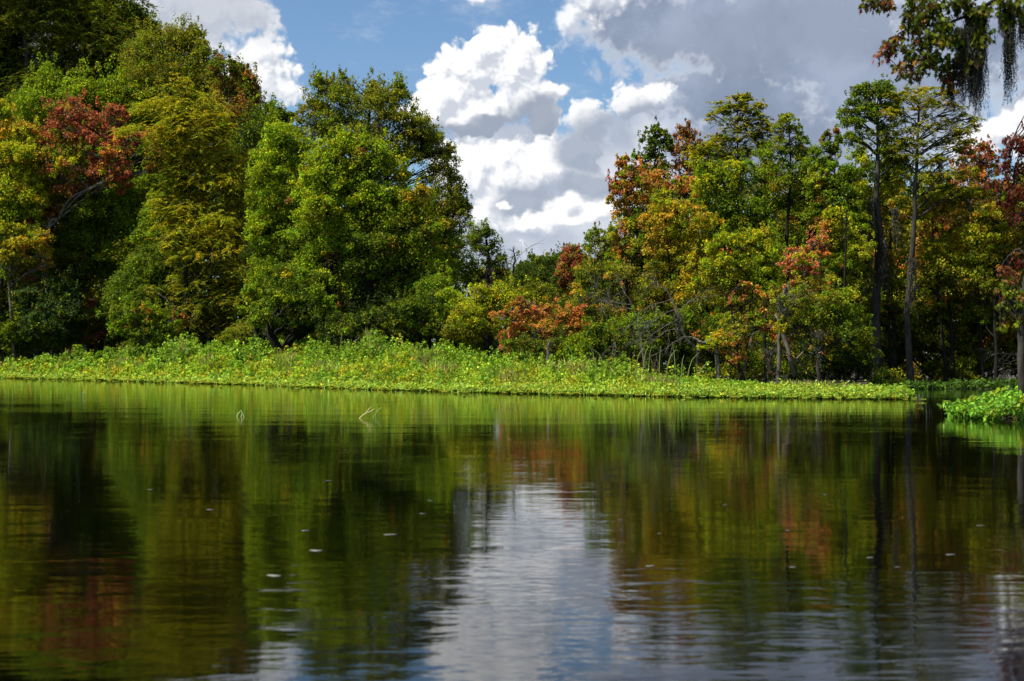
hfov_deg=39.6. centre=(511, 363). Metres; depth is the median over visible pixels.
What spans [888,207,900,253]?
spanish moss
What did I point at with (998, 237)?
maple tree
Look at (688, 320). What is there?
shrub
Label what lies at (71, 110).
red maple
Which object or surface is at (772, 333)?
woods
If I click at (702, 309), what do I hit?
maple tree
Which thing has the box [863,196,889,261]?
spanish moss
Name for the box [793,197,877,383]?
maple tree
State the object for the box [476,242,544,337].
dead tree
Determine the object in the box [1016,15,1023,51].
spanish moss
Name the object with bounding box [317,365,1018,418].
ground
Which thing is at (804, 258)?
red maple
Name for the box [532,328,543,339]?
spanish moss
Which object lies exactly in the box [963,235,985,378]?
bare trunk
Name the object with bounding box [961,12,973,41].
spanish moss
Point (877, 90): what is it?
tall tree
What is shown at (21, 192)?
maple tree
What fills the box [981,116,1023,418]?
red maple
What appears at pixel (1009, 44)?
spanish moss
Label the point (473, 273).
broadleaf tree
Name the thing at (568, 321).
red maple
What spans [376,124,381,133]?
spanish moss
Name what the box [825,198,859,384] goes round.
bare trunk
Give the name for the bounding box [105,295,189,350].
shrub
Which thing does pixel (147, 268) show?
broadleaf tree
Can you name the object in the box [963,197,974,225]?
spanish moss
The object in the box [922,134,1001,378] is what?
red maple
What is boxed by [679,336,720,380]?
dead tree
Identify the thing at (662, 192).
maple tree
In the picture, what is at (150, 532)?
water
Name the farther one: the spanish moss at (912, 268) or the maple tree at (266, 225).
the maple tree at (266, 225)
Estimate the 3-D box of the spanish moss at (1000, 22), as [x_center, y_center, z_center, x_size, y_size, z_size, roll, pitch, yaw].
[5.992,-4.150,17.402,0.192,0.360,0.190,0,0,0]
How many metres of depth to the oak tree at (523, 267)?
149.21 m
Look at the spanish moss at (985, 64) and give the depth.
17.26 m
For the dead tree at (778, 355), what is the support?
on the ground
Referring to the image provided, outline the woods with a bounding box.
[0,45,1023,380]
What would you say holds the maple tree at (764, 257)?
on the ground
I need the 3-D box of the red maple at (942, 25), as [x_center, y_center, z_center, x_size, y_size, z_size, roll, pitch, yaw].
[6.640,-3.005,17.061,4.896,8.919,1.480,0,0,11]
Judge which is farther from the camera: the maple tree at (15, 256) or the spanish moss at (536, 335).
the maple tree at (15, 256)
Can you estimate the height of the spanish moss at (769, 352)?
1.327 m
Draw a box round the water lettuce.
[0,369,946,404]
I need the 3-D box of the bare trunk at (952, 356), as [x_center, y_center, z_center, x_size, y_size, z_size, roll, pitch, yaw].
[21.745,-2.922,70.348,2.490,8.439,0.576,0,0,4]
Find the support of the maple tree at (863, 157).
on the ground
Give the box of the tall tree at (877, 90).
[835,73,928,382]
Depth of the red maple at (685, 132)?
79.91 m
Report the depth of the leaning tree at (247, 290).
93.62 m
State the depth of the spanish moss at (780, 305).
55.95 m
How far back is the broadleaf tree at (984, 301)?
71.78 m
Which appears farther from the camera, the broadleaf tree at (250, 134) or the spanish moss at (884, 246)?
the broadleaf tree at (250, 134)
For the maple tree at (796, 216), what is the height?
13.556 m
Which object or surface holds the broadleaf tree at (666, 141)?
on the ground
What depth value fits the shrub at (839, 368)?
56.90 m
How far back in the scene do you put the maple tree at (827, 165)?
68.88 m
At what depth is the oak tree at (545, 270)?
140.00 m
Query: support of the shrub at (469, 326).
on the ground
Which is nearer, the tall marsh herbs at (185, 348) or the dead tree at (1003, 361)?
the dead tree at (1003, 361)
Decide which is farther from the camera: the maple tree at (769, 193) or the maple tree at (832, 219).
the maple tree at (769, 193)
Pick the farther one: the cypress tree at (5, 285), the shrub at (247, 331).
the cypress tree at (5, 285)
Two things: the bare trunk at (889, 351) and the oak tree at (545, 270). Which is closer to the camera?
the bare trunk at (889, 351)
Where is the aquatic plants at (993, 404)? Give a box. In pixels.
[936,384,1023,420]
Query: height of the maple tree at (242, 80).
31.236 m
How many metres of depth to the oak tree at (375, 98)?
102.45 m
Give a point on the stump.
(548, 350)
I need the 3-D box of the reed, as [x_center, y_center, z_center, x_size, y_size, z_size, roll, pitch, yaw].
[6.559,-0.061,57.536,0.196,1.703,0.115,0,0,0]
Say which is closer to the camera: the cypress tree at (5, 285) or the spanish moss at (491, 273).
the spanish moss at (491, 273)
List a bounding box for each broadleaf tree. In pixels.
[36,158,174,352]
[74,0,173,325]
[95,182,199,354]
[211,90,312,315]
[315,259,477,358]
[454,217,520,356]
[573,221,641,364]
[601,115,681,373]
[722,278,909,387]
[750,112,820,380]
[846,290,940,380]
[922,290,1019,382]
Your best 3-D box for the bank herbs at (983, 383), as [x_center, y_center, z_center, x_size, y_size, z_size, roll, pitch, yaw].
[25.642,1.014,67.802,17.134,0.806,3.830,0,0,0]
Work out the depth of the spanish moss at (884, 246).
68.98 m
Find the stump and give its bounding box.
[546,341,551,363]
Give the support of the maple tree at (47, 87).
on the ground
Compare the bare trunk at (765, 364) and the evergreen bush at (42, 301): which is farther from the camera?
the evergreen bush at (42, 301)
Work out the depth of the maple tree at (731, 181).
69.56 m
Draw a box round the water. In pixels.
[0,378,1023,680]
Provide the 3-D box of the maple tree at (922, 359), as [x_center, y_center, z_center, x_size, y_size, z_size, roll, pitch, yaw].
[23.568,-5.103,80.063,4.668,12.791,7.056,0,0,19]
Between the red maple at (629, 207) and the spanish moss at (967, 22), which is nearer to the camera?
the spanish moss at (967, 22)
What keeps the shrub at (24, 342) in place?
on the ground
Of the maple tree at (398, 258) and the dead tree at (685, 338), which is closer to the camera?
the dead tree at (685, 338)
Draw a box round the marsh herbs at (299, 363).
[0,333,916,398]
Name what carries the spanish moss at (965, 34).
hanging from the red maple at (942, 25)
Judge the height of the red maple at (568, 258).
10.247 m
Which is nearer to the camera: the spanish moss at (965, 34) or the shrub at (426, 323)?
the spanish moss at (965, 34)
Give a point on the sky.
(537, 100)
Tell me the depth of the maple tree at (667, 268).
65.79 m
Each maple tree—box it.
[0,52,187,351]
[0,98,72,363]
[0,218,91,360]
[188,42,264,346]
[231,107,320,342]
[246,121,454,353]
[535,253,637,369]
[606,187,724,377]
[636,164,710,376]
[638,149,776,379]
[668,151,724,356]
[685,219,843,381]
[737,135,787,379]
[763,145,824,380]
[779,125,869,382]
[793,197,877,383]
[816,140,888,379]
[851,169,935,380]
[868,156,919,332]
[881,180,987,385]
[899,155,965,379]
[918,158,1023,388]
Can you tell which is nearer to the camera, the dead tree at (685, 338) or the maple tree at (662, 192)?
the dead tree at (685, 338)
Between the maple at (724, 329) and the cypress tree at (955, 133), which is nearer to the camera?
the maple at (724, 329)
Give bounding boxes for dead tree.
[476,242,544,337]
[567,258,644,372]
[616,265,717,371]
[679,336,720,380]
[732,280,817,383]
[975,344,1016,384]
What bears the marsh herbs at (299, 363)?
on the water
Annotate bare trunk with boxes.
[763,295,777,383]
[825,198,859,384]
[833,280,838,383]
[888,209,902,374]
[938,231,967,381]
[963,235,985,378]
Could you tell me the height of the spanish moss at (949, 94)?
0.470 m
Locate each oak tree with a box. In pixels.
[105,10,230,336]
[294,61,475,346]
[499,248,554,340]
[523,241,587,329]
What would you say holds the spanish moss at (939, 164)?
hanging from the cypress tree at (955, 133)
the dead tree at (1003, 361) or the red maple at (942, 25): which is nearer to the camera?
the red maple at (942, 25)
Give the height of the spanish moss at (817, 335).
1.730 m
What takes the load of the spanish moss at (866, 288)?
hanging from the tall tree at (877, 90)
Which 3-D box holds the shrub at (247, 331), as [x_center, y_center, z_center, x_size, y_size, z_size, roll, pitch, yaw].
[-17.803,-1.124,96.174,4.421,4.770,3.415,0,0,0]
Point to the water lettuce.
(701, 392)
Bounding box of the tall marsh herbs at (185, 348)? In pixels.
[0,327,638,381]
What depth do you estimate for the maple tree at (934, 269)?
69.90 m
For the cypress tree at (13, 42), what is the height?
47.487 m
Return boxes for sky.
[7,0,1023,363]
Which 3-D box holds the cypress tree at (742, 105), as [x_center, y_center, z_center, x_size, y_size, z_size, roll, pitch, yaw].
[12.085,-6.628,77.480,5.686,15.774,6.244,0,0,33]
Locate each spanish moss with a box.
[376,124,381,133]
[488,266,496,287]
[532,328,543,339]
[670,312,683,345]
[760,347,777,375]
[774,297,785,322]
[808,329,829,369]
[861,252,876,308]
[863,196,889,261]
[877,238,894,300]
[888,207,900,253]
[902,257,920,320]
[934,154,947,180]
[945,74,956,108]
[952,26,976,104]
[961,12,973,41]
[962,49,986,109]
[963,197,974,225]
[968,6,994,120]
[993,13,1007,37]
[998,12,1018,104]
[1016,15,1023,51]
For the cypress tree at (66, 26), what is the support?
on the ground
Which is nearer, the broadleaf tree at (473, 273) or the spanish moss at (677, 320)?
the spanish moss at (677, 320)
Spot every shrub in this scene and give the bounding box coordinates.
[0,308,74,360]
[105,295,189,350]
[216,315,267,345]
[437,270,557,356]
[502,311,649,363]
[625,298,725,376]
[808,344,888,386]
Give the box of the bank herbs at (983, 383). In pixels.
[879,377,1017,388]
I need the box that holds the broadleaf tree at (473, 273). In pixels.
[454,217,520,356]
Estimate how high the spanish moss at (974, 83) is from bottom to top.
0.721 m
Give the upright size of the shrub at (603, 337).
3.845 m
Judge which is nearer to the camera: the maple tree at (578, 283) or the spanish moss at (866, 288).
the spanish moss at (866, 288)
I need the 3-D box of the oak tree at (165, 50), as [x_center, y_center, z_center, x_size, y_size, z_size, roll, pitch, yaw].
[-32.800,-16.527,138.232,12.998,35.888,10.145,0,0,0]
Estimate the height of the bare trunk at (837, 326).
4.739 m
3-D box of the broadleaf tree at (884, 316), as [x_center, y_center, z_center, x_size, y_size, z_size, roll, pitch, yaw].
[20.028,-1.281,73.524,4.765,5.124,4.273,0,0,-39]
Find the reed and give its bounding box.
[672,342,675,378]
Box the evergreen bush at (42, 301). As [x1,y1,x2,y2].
[3,264,93,357]
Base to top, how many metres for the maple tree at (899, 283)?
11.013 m
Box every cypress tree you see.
[0,0,53,256]
[0,0,162,356]
[0,269,38,357]
[107,73,261,346]
[680,92,785,380]
[873,84,990,388]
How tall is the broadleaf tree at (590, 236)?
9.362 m
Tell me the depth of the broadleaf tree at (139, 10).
148.80 m
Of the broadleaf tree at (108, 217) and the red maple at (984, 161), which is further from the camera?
the broadleaf tree at (108, 217)
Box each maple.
[16,85,163,358]
[487,296,639,367]
[529,240,594,335]
[569,152,667,365]
[638,118,718,375]
[690,280,778,380]
[743,228,841,382]
[857,0,1023,93]
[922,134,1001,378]
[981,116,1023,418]
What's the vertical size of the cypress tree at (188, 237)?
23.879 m
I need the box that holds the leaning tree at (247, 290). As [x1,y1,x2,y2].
[238,257,345,349]
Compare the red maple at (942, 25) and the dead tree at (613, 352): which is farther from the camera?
the dead tree at (613, 352)
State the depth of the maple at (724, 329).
57.02 m
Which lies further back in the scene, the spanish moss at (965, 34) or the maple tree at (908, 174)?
the maple tree at (908, 174)
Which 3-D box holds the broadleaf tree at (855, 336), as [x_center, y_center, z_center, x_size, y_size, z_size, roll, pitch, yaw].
[12.216,-1.017,57.671,5.678,4.738,6.221,0,0,-40]

